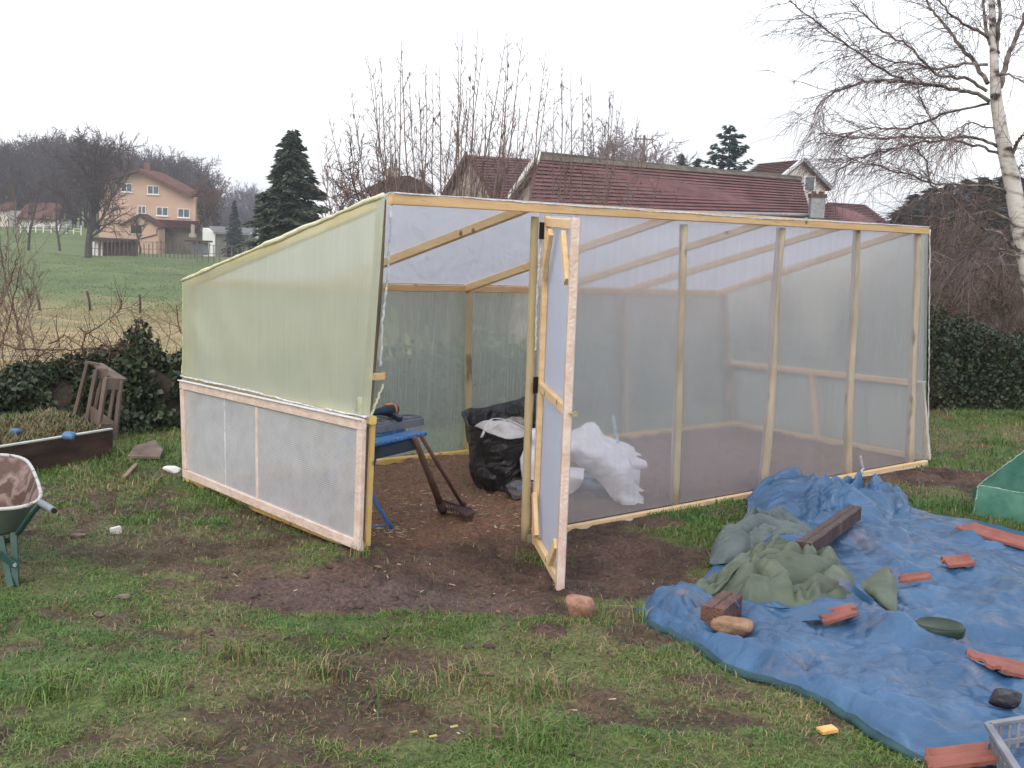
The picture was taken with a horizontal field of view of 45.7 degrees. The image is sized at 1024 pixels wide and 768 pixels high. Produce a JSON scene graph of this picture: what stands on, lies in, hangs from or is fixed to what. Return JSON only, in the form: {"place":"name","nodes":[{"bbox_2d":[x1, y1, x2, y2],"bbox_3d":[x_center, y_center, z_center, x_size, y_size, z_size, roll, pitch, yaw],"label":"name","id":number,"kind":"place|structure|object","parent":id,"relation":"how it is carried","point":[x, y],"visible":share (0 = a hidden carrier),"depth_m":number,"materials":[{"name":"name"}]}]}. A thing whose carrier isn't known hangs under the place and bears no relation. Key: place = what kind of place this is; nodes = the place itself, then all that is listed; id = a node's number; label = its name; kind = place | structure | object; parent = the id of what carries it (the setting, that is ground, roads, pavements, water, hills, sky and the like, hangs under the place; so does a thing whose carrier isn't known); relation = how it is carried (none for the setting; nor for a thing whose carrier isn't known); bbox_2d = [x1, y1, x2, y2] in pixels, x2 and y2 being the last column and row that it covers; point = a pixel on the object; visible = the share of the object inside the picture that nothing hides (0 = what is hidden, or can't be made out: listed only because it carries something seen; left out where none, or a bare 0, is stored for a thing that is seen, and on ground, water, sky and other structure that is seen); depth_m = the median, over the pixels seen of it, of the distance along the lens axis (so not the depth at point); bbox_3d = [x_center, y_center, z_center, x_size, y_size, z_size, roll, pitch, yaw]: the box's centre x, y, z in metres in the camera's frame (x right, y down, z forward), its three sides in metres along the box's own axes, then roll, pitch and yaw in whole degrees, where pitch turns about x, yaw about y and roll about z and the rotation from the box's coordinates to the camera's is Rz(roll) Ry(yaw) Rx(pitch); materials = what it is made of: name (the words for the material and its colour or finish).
{"place":"outdoors","nodes":[
{"label":"outdoors","id":0,"kind":"place"},
{"bbox_2d":[110,526,121,533],"bbox_3d":[-2.271,0.840,6.965,0.024,0.046,0.064,9,10,44],"label":"paper scrap","id":1,"kind":"object","parent":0,"point":[115,529],"visible":0.93,"depth_m":6.96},
{"bbox_2d":[162,466,181,472],"bbox_3d":[-2.441,0.616,8.730,0.141,0.048,0.081,3,7,0],"label":"white rag","id":2,"kind":"object","parent":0,"point":[173,469],"visible":0.98,"depth_m":8.70,"materials":[{"name":"fabric"}]},
{"bbox_2d":[0,208,1023,767],"bbox_3d":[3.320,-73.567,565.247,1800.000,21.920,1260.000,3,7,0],"label":"ground","id":3,"kind":"structure","parent":0,"point":[630,548],"depth_m":5.75,"materials":[{"name":"plant"}]},
{"bbox_2d":[0,202,20,226],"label":"red roofed house","id":4,"kind":"structure","parent":3,"relation":"on","point":[6,207],"depth_m":187.54,"materials":[{"name":"beige paint"}]},
{"bbox_2d":[0,453,56,586],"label":"wheelbarrow","id":5,"kind":"object","parent":3,"relation":"on","point":[22,502],"visible":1,"depth_m":6.00,"materials":[{"name":"green metal"}]},
{"bbox_2d":[10,176,54,249],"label":"bare tree","id":6,"kind":"object","parent":3,"relation":"on","point":[33,213],"visible":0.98,"depth_m":138.48,"materials":[{"name":"brown plant"}]},
{"bbox_2d":[0,148,67,368],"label":"hazel bush","id":7,"kind":"object","parent":3,"relation":"on","point":[19,332],"visible":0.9,"depth_m":12.62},
{"bbox_2d":[17,202,71,226],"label":"red roofed house","id":8,"kind":"structure","parent":3,"relation":"on","point":[50,208],"depth_m":191.53,"materials":[{"name":"beige paint"}]},
{"bbox_2d":[20,223,81,234],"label":"white fence","id":9,"kind":"object","parent":3,"relation":"on","point":[35,229],"visible":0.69,"depth_m":179.86,"materials":[{"name":"paint"}]},
{"bbox_2d":[0,405,113,470],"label":"raised bed","id":10,"kind":"object","parent":3,"relation":"on","point":[39,442],"visible":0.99,"depth_m":8.93,"materials":[{"name":"wood"}]},
{"bbox_2d":[9,428,21,433],"bbox_3d":[-3.581,0.346,8.761,0.092,0.057,0.058,3,7,0],"label":"plastic bag","id":11,"kind":"object","parent":10,"relation":"on","point":[13,430],"visible":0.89,"depth_m":8.74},
{"bbox_2d":[62,431,76,439],"bbox_3d":[-3.173,0.369,8.712,0.105,0.064,0.068,3,7,0],"label":"plastic bag","id":12,"kind":"object","parent":10,"relation":"in","point":[68,435],"visible":1,"depth_m":8.69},
{"bbox_2d":[44,173,75,250],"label":"bare tree","id":13,"kind":"object","parent":3,"relation":"on","point":[56,214],"visible":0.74,"depth_m":149.05,"materials":[{"name":"brown plant"}]},
{"bbox_2d":[70,533,86,537],"bbox_3d":[-2.437,0.855,6.840,0.085,0.026,0.064,-3,9,-41],"label":"stone","id":14,"kind":"object","parent":3,"relation":"on","point":[78,535],"visible":1,"depth_m":6.82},
{"bbox_2d":[0,304,181,434],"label":"ivy hedge","id":15,"kind":"object","parent":3,"relation":"on","point":[151,393],"visible":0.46,"depth_m":10.50,"materials":[{"name":"green plant"}]},
{"bbox_2d":[0,247,181,377],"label":"bramble","id":16,"kind":"object","parent":3,"relation":"on","point":[82,348],"visible":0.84,"depth_m":10.64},
{"bbox_2d":[39,122,147,257],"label":"bare tree","id":17,"kind":"object","parent":3,"relation":"on","point":[99,189],"visible":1,"depth_m":127.11,"materials":[{"name":"brown plant"}]},
{"bbox_2d":[73,361,127,436],"bbox_3d":[-3.391,0.126,9.986,0.562,0.593,0.336,9,10,44],"label":"wooden rack","id":18,"kind":"object","parent":3,"relation":"on","point":[113,381],"visible":0.86,"depth_m":9.91,"materials":[{"name":"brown wood"}]},
{"bbox_2d":[92,237,137,255],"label":"field shelter","id":19,"kind":"object","parent":3,"relation":"on","point":[104,240],"visible":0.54,"depth_m":137.46,"materials":[{"name":"brown wood"}]},
{"bbox_2d":[92,242,101,255],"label":"white door","id":20,"kind":"structure","parent":19,"relation":"in","point":[93,243],"depth_m":136.39,"materials":[{"name":"paint"}]},
{"bbox_2d":[0,126,235,228],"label":"hill wood","id":21,"kind":"object","parent":3,"relation":"on","point":[21,164],"visible":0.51,"depth_m":202.64,"materials":[{"name":"plant"}]},
{"bbox_2d":[115,594,129,598],"bbox_3d":[-1.828,0.999,5.704,0.075,0.021,0.056,3,7,0],"label":"stone","id":22,"kind":"object","parent":3,"relation":"on","point":[123,596],"visible":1,"depth_m":5.69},
{"bbox_2d":[122,463,137,478],"bbox_3d":[-2.697,0.614,8.589,0.030,0.029,0.441,2,7,-7],"label":"stick","id":23,"kind":"object","parent":3,"relation":"on","point":[132,468],"visible":1,"depth_m":8.59,"materials":[{"name":"brown wood"}]},
{"bbox_2d":[126,210,149,253],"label":"bare tree","id":24,"kind":"object","parent":3,"relation":"on","point":[136,230],"visible":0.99,"depth_m":149.03,"materials":[{"name":"brown plant"}]},
{"bbox_2d":[92,238,194,258],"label":"paling fence","id":25,"kind":"object","parent":3,"relation":"on","point":[161,249],"visible":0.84,"depth_m":133.37,"materials":[{"name":"grey wood"}]},
{"bbox_2d":[119,213,168,253],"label":"house annex","id":26,"kind":"object","parent":3,"relation":"on","point":[154,231],"visible":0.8,"depth_m":160.10,"materials":[{"name":"beige paint"}]},
{"bbox_2d":[127,440,162,458],"bbox_3d":[-2.776,0.500,9.305,0.239,0.056,0.526,2,7,-7],"label":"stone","id":27,"kind":"object","parent":3,"relation":"on","point":[153,449],"visible":1,"depth_m":9.17,"materials":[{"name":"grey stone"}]},
{"bbox_2d":[95,162,211,253],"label":"house","id":28,"kind":"structure","parent":3,"relation":"on","point":[169,201],"depth_m":166.41,"materials":[{"name":"paint"}]},
{"bbox_2d":[120,183,132,192],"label":"window","id":29,"kind":"structure","parent":28,"relation":"in","point":[130,185],"depth_m":166.21,"materials":[{"name":"white glass"}]},
{"bbox_2d":[138,205,145,213],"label":"window","id":30,"kind":"structure","parent":28,"relation":"in","point":[143,208],"depth_m":166.55,"materials":[{"name":"white glass"}]},
{"bbox_2d":[146,185,158,194],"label":"window","id":31,"kind":"structure","parent":28,"relation":"in","point":[151,190],"depth_m":166.21,"materials":[{"name":"white glass"}]},
{"bbox_2d":[156,207,168,216],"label":"window","id":32,"kind":"structure","parent":28,"relation":"in","point":[160,211],"depth_m":166.57,"materials":[{"name":"white glass"}]},
{"bbox_2d":[177,208,190,218],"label":"window","id":33,"kind":"structure","parent":28,"relation":"in","point":[182,213],"depth_m":166.57,"materials":[{"name":"white glass"}]},
{"bbox_2d":[184,240,212,254],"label":"yard shelter","id":34,"kind":"object","parent":3,"relation":"on","point":[205,247],"visible":0.93,"depth_m":139.72,"materials":[{"name":"grey wood"}]},
{"bbox_2d":[188,177,230,229],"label":"bare bush","id":35,"kind":"object","parent":3,"relation":"on","point":[209,203],"visible":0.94,"depth_m":168.20,"materials":[{"name":"grey plant"}]},
{"bbox_2d":[202,181,221,225],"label":"spruce","id":36,"kind":"object","parent":3,"relation":"on","point":[217,214],"visible":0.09,"depth_m":180.22,"materials":[{"name":"green plant"}]},
{"bbox_2d":[196,242,253,262],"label":"paling fence","id":37,"kind":"object","parent":3,"relation":"on","point":[208,253],"visible":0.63,"depth_m":129.38,"materials":[{"name":"grey wood"}]},
{"bbox_2d":[202,226,253,256],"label":"shed","id":38,"kind":"structure","parent":3,"relation":"on","point":[216,235],"depth_m":159.24,"materials":[{"name":"white paint"}]},
{"bbox_2d":[220,200,245,256],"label":"spruce","id":39,"kind":"object","parent":3,"relation":"on","point":[234,232],"visible":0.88,"depth_m":148.73,"materials":[{"name":"green plant"}]},
{"bbox_2d":[216,182,281,239],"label":"copse","id":40,"kind":"object","parent":3,"relation":"on","point":[247,200],"visible":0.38,"depth_m":186.85,"materials":[{"name":"grey plant"}]},
{"bbox_2d":[235,129,328,250],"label":"spruce","id":41,"kind":"object","parent":3,"relation":"on","point":[279,203],"visible":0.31,"depth_m":60.63,"materials":[{"name":"green plant"}]},
{"bbox_2d":[314,142,379,218],"bbox_3d":[-3.699,-2.455,25.239,1.631,5.175,4.768,3,7,0],"label":"bare shrub","id":42,"kind":"object","parent":3,"relation":"on","point":[328,171],"visible":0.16,"depth_m":25.73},
{"bbox_2d":[325,129,431,283],"bbox_3d":[-4.006,-3.669,33.949,3.107,6.660,5.000,0,8,-23],"label":"fruit tree","id":43,"kind":"object","parent":3,"relation":"on","point":[357,197],"visible":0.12,"depth_m":33.61,"materials":[{"name":"brown plant"}]},
{"bbox_2d":[364,429,427,529],"bbox_3d":[-0.859,0.605,7.232,0.476,0.637,0.561,6,8,28],"label":"workbench","id":44,"kind":"object","parent":3,"relation":"on","point":[390,443],"visible":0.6,"depth_m":7.13,"materials":[{"name":"blue paint"}]},
{"bbox_2d":[374,413,423,432],"bbox_3d":[-0.813,0.224,7.460,0.360,0.062,0.500,7,8,30],"label":"tool case","id":45,"kind":"object","parent":44,"relation":"on","point":[384,424],"visible":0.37,"depth_m":7.38,"materials":[{"name":"grey plastic"}]},
{"bbox_2d":[372,403,402,421],"bbox_3d":[-0.736,0.175,7.352,0.148,0.099,0.272,5,7,22],"label":"cordless drill","id":46,"kind":"object","parent":45,"relation":"on","point":[390,410],"visible":0.96,"depth_m":7.35,"materials":[{"name":"blue plastic"}]},
{"bbox_2d":[52,531,742,756],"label":"dead leaves","id":47,"kind":"object","parent":3,"relation":"on","point":[485,672],"visible":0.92,"depth_m":4.63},
{"bbox_2d":[364,168,432,283],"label":"house","id":48,"kind":"structure","parent":3,"relation":"on","point":[402,184],"depth_m":81.77,"materials":[{"name":"brown tile"}]},
{"bbox_2d":[311,30,571,286],"bbox_3d":[-0.798,-1.796,13.264,2.911,4.158,1.773,3,7,0],"label":"hazel bush","id":49,"kind":"object","parent":3,"relation":"on","point":[497,187],"visible":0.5,"depth_m":13.23,"materials":[{"name":"plant"}]},
{"bbox_2d":[412,435,475,517],"bbox_3d":[-0.456,0.572,7.524,0.226,0.608,0.703,5,7,22],"label":"mattock","id":50,"kind":"object","parent":3,"relation":"on","point":[442,507],"visible":1,"depth_m":7.57,"materials":[{"name":"metal"}]},
{"bbox_2d":[419,434,472,516],"bbox_3d":[-0.391,0.575,7.594,0.231,0.619,0.691,4,7,11],"label":"rake","id":51,"kind":"object","parent":3,"relation":"on","point":[443,473],"visible":0.79,"depth_m":7.61,"materials":[{"name":"wood"}]},
{"bbox_2d":[442,151,529,285],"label":"barn","id":52,"kind":"structure","parent":3,"relation":"on","point":[511,162],"depth_m":69.96,"materials":[{"name":"ceramic"}]},
{"bbox_2d":[3,471,977,746],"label":"earth clods","id":53,"kind":"object","parent":3,"relation":"on","point":[469,647],"visible":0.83,"depth_m":5.61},
{"bbox_2d":[461,394,535,491],"bbox_3d":[-0.057,0.414,8.702,0.581,0.681,0.556,-4,9,-42],"label":"bin bag","id":54,"kind":"object","parent":3,"relation":"on","point":[494,462],"visible":0.58,"depth_m":8.54,"materials":[{"name":"plastic"}]},
{"bbox_2d":[475,418,523,438],"bbox_3d":[-0.070,0.361,8.685,0.435,0.295,0.460,3,7,0],"label":"sack","id":55,"kind":"object","parent":54,"relation":"in","point":[504,428],"visible":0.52,"depth_m":8.56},
{"bbox_2d":[507,416,523,428],"bbox_3d":[0.037,0.320,8.742,0.204,0.175,0.179,3,7,0],"label":"jute bundle","id":56,"kind":"object","parent":54,"relation":"in","point":[519,420],"visible":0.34,"depth_m":8.69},
{"bbox_2d":[0,249,1023,767],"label":"grass","id":57,"kind":"structure","parent":3,"relation":"on","point":[88,475],"depth_m":5.20,"materials":[{"name":"plant"}]},
{"bbox_2d":[84,461,944,733],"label":"wood litter","id":58,"kind":"object","parent":3,"relation":"on","point":[391,531],"visible":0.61,"depth_m":7.55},
{"bbox_2d":[504,479,533,500],"bbox_3d":[0.083,0.731,8.408,0.282,0.158,0.152,3,7,0],"label":"clear bag","id":59,"kind":"object","parent":3,"relation":"on","point":[513,489],"visible":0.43,"depth_m":8.35,"materials":[{"name":"plastic"}]},
{"bbox_2d":[520,428,535,479],"bbox_3d":[0.134,0.520,8.435,0.187,0.435,0.174,3,7,0],"label":"tied bag","id":60,"kind":"object","parent":3,"relation":"on","point":[532,455],"visible":0.23,"depth_m":8.38,"materials":[{"name":"white plastic"}]},
{"bbox_2d":[177,192,930,590],"bbox_3d":[0.978,-0.228,9.181,6.369,2.151,3.284,-4,9,-43],"label":"greenhouse","id":61,"kind":"object","parent":3,"relation":"on","point":[661,358],"visible":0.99,"depth_m":8.13,"materials":[{"name":"plastic"}]},
{"bbox_2d":[527,216,580,590],"bbox_3d":[0.232,0.073,6.870,0.094,2.042,1.046,1,7,-9],"label":"door","id":62,"kind":"structure","parent":61,"relation":"in","point":[553,386],"depth_m":6.92,"materials":[{"name":"brown wood"}]},
{"bbox_2d":[565,594,594,618],"bbox_3d":[0.327,1.078,5.856,0.146,0.112,0.114,3,7,0],"label":"stone","id":63,"kind":"object","parent":3,"relation":"on","point":[577,605],"visible":0.79,"depth_m":5.82,"materials":[{"name":"stone"}]},
{"bbox_2d":[538,64,686,209],"bbox_3d":[0.938,-1.742,14.154,1.635,3.984,2.011,8,9,39],"label":"hazel bush","id":64,"kind":"object","parent":3,"relation":"on","point":[609,138],"visible":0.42,"depth_m":14.12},
{"bbox_2d":[572,118,697,165],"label":"birch copse","id":65,"kind":"object","parent":3,"relation":"on","point":[635,153],"visible":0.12,"depth_m":108.16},
{"bbox_2d":[634,135,654,161],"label":"utility pole","id":66,"kind":"object","parent":3,"relation":"on","point":[643,139],"visible":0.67,"depth_m":94.31,"materials":[{"name":"grey wood"}]},
{"bbox_2d":[508,151,826,286],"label":"barn","id":67,"kind":"structure","parent":3,"relation":"on","point":[712,190],"depth_m":60.78,"materials":[{"name":"ceramic"}]},
{"bbox_2d":[675,154,687,165],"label":"spruce","id":68,"kind":"object","parent":3,"relation":"on","point":[683,162],"visible":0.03,"depth_m":108.17,"materials":[{"name":"green plant"}]},
{"bbox_2d":[692,158,702,166],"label":"spruce","id":69,"kind":"object","parent":3,"relation":"on","point":[697,161],"visible":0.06,"depth_m":110.20,"materials":[{"name":"green plant"}]},
{"bbox_2d":[703,125,754,170],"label":"fir","id":70,"kind":"object","parent":3,"relation":"on","point":[731,146],"visible":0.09,"depth_m":86.20,"materials":[{"name":"green plant"}]},
{"bbox_2d":[750,157,832,218],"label":"house","id":71,"kind":"structure","parent":3,"relation":"on","point":[772,168],"depth_m":81.44,"materials":[{"name":"ceramic"}]},
{"bbox_2d":[801,176,815,191],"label":"window","id":72,"kind":"structure","parent":71,"relation":"in","point":[810,187],"depth_m":79.48,"materials":[{"name":"white glass"}]},
{"bbox_2d":[816,724,837,734],"bbox_3d":[1.167,1.279,4.499,0.065,0.018,0.048,0,7,-17],"label":"wood offcut","id":73,"kind":"object","parent":3,"relation":"on","point":[827,729],"visible":1,"depth_m":4.49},
{"bbox_2d":[633,466,1023,767],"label":"tarpaulin","id":74,"kind":"object","parent":3,"relation":"on","point":[900,680],"visible":0.71,"depth_m":5.66,"materials":[{"name":"plastic"}]},
{"bbox_2d":[700,590,741,626],"bbox_3d":[0.980,1.057,5.686,0.109,0.109,0.280,6,8,28],"label":"brick","id":75,"kind":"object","parent":74,"relation":"on","point":[722,603],"depth_m":5.63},
{"bbox_2d":[711,615,752,637],"bbox_3d":[0.995,1.103,5.490,0.188,0.086,0.118,5,7,17],"label":"stone","id":76,"kind":"object","parent":74,"relation":"on","point":[742,627],"visible":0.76,"depth_m":5.45,"materials":[{"name":"brown stone"}]},
{"bbox_2d":[709,506,812,564],"bbox_3d":[1.574,0.902,7.400,0.508,0.232,1.161,8,9,37],"label":"tarpaulin","id":77,"kind":"object","parent":74,"relation":"on","point":[753,527],"visible":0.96,"depth_m":7.23,"materials":[{"name":"plastic"}]},
{"bbox_2d":[695,534,896,620],"bbox_3d":[1.405,0.989,6.438,1.122,0.276,1.503,3,7,0],"label":"tarpaulin","id":78,"kind":"object","parent":74,"relation":"on","point":[796,578],"visible":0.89,"depth_m":6.13,"materials":[{"name":"plastic"}]},
{"bbox_2d":[795,505,861,550],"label":"wooden beam","id":79,"kind":"structure","parent":78,"relation":"on","point":[831,529],"depth_m":7.05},
{"bbox_2d":[819,603,858,624],"bbox_3d":[1.558,1.095,5.795,0.194,0.080,0.150,3,7,0],"label":"roof tile","id":80,"kind":"object","parent":74,"relation":"on","point":[843,612],"visible":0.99,"depth_m":5.78,"materials":[{"name":"ceramic"}]},
{"bbox_2d":[898,572,931,582],"bbox_3d":[2.143,1.025,6.465,0.168,0.069,0.130,5,7,17],"label":"roof tile","id":81,"kind":"object","parent":74,"relation":"on","point":[912,577],"visible":1,"depth_m":6.42,"materials":[{"name":"ceramic"}]},
{"bbox_2d":[916,617,965,639],"bbox_3d":[1.978,1.129,5.622,0.230,0.048,0.207,3,7,0],"label":"plant saucer","id":82,"kind":"object","parent":74,"relation":"on","point":[950,628],"visible":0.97,"depth_m":5.61,"materials":[{"name":"green plastic"}]},
{"bbox_2d":[940,554,974,567],"bbox_3d":[2.484,0.988,6.779,0.154,0.063,0.170,4,7,9],"label":"roof tile","id":83,"kind":"object","parent":74,"relation":"on","point":[960,560],"visible":1,"depth_m":6.76,"materials":[{"name":"ceramic"}]},
{"bbox_2d":[924,742,996,767],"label":"roof tile","id":84,"kind":"object","parent":74,"relation":"on","point":[968,755],"visible":0.9,"depth_m":4.23,"materials":[{"name":"ceramic"}]},
{"bbox_2d":[955,522,1023,549],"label":"roof tile","id":85,"kind":"object","parent":74,"relation":"on","point":[1001,536],"visible":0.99,"depth_m":7.52,"materials":[{"name":"ceramic"}]},
{"bbox_2d":[965,649,1023,677],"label":"roof tile","id":86,"kind":"object","parent":74,"relation":"on","point":[1011,667],"visible":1,"depth_m":5.08,"materials":[{"name":"ceramic"}]},
{"bbox_2d":[984,715,1023,767],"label":"crate","id":87,"kind":"object","parent":74,"relation":"on","point":[998,745],"visible":0.84,"depth_m":4.22,"materials":[{"name":"grey plastic"}]},
{"bbox_2d":[988,688,1021,708],"bbox_3d":[1.929,1.229,4.746,0.106,0.052,0.132,8,9,38],"label":"stone","id":88,"kind":"object","parent":74,"relation":"on","point":[1003,698],"visible":1,"depth_m":4.72,"materials":[{"name":"stone"}]},
{"bbox_2d":[807,202,889,223],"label":"outbuilding","id":89,"kind":"structure","parent":3,"relation":"on","point":[849,210],"depth_m":70.69,"materials":[{"name":"ceramic"}]},
{"bbox_2d":[736,0,1023,317],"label":"birch","id":90,"kind":"object","parent":3,"relation":"on","point":[1011,172],"visible":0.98,"depth_m":12.88,"materials":[{"name":"grey plant"}]},
{"bbox_2d":[886,209,928,300],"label":"spruce","id":91,"kind":"object","parent":3,"relation":"on","point":[904,222],"visible":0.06,"depth_m":90.58,"materials":[{"name":"green plant"}]},
{"bbox_2d":[886,190,933,236],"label":"spruce","id":92,"kind":"object","parent":3,"relation":"on","point":[913,197],"visible":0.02,"depth_m":98.38,"materials":[{"name":"green plant"}]},
{"bbox_2d":[906,187,954,282],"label":"spruce","id":93,"kind":"object","parent":3,"relation":"on","point":[929,208],"visible":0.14,"depth_m":93.25,"materials":[{"name":"green plant"}]},
{"bbox_2d":[928,176,976,237],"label":"spruce","id":94,"kind":"object","parent":3,"relation":"on","point":[967,192],"visible":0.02,"depth_m":93.67,"materials":[{"name":"green plant"}]},
{"bbox_2d":[891,171,1023,338],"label":"bare bush","id":95,"kind":"object","parent":3,"relation":"on","point":[967,241],"visible":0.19,"depth_m":29.30,"materials":[{"name":"brown plant"}]},
{"bbox_2d":[927,269,992,343],"bbox_3d":[6.531,-0.837,19.754,2.458,2.675,3.157,8,9,36],"label":"bare bush","id":96,"kind":"object","parent":3,"relation":"on","point":[950,308],"visible":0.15,"depth_m":19.92,"materials":[{"name":"brown plant"}]},
{"bbox_2d":[919,159,1023,346],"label":"bare bush","id":97,"kind":"object","parent":3,"relation":"on","point":[978,271],"visible":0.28,"depth_m":23.79,"materials":[{"name":"brown plant"}]},
{"bbox_2d":[928,176,1018,297],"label":"spruce","id":98,"kind":"object","parent":3,"relation":"on","point":[987,180],"visible":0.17,"depth_m":85.53,"materials":[{"name":"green plant"}]},
{"bbox_2d":[926,299,1023,411],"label":"ivy hedge","id":99,"kind":"object","parent":3,"relation":"on","point":[982,373],"visible":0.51,"depth_m":14.65,"materials":[{"name":"green plant"}]},
{"bbox_2d":[927,223,1023,338],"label":"hillside scrub","id":100,"kind":"object","parent":3,"relation":"on","point":[1018,303],"visible":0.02,"depth_m":55.92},
{"bbox_2d":[961,247,1023,347],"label":"bare bush","id":101,"kind":"object","parent":3,"relation":"on","point":[1003,305],"visible":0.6,"depth_m":18.86,"materials":[{"name":"brown plant"}]},
{"bbox_2d":[972,450,1023,523],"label":"cold frame","id":102,"kind":"object","parent":3,"relation":"on","point":[998,492],"visible":0.99,"depth_m":8.34,"materials":[{"name":"green plastic"}]},
{"bbox_2d":[992,176,1003,201],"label":"spruce","id":103,"kind":"object","parent":3,"relation":"on","point":[1000,180],"visible":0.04,"depth_m":96.16,"materials":[{"name":"green plant"}]},
{"bbox_2d":[985,177,1023,257],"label":"spruce","id":104,"kind":"object","parent":3,"relation":"on","point":[1004,196],"visible":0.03,"depth_m":92.69,"materials":[{"name":"green plant"}]},
{"bbox_2d":[0,0,1023,220],"label":"sky","id":105,"kind":"structure","parent":0,"point":[208,79],"materials":[{"name":"white"}]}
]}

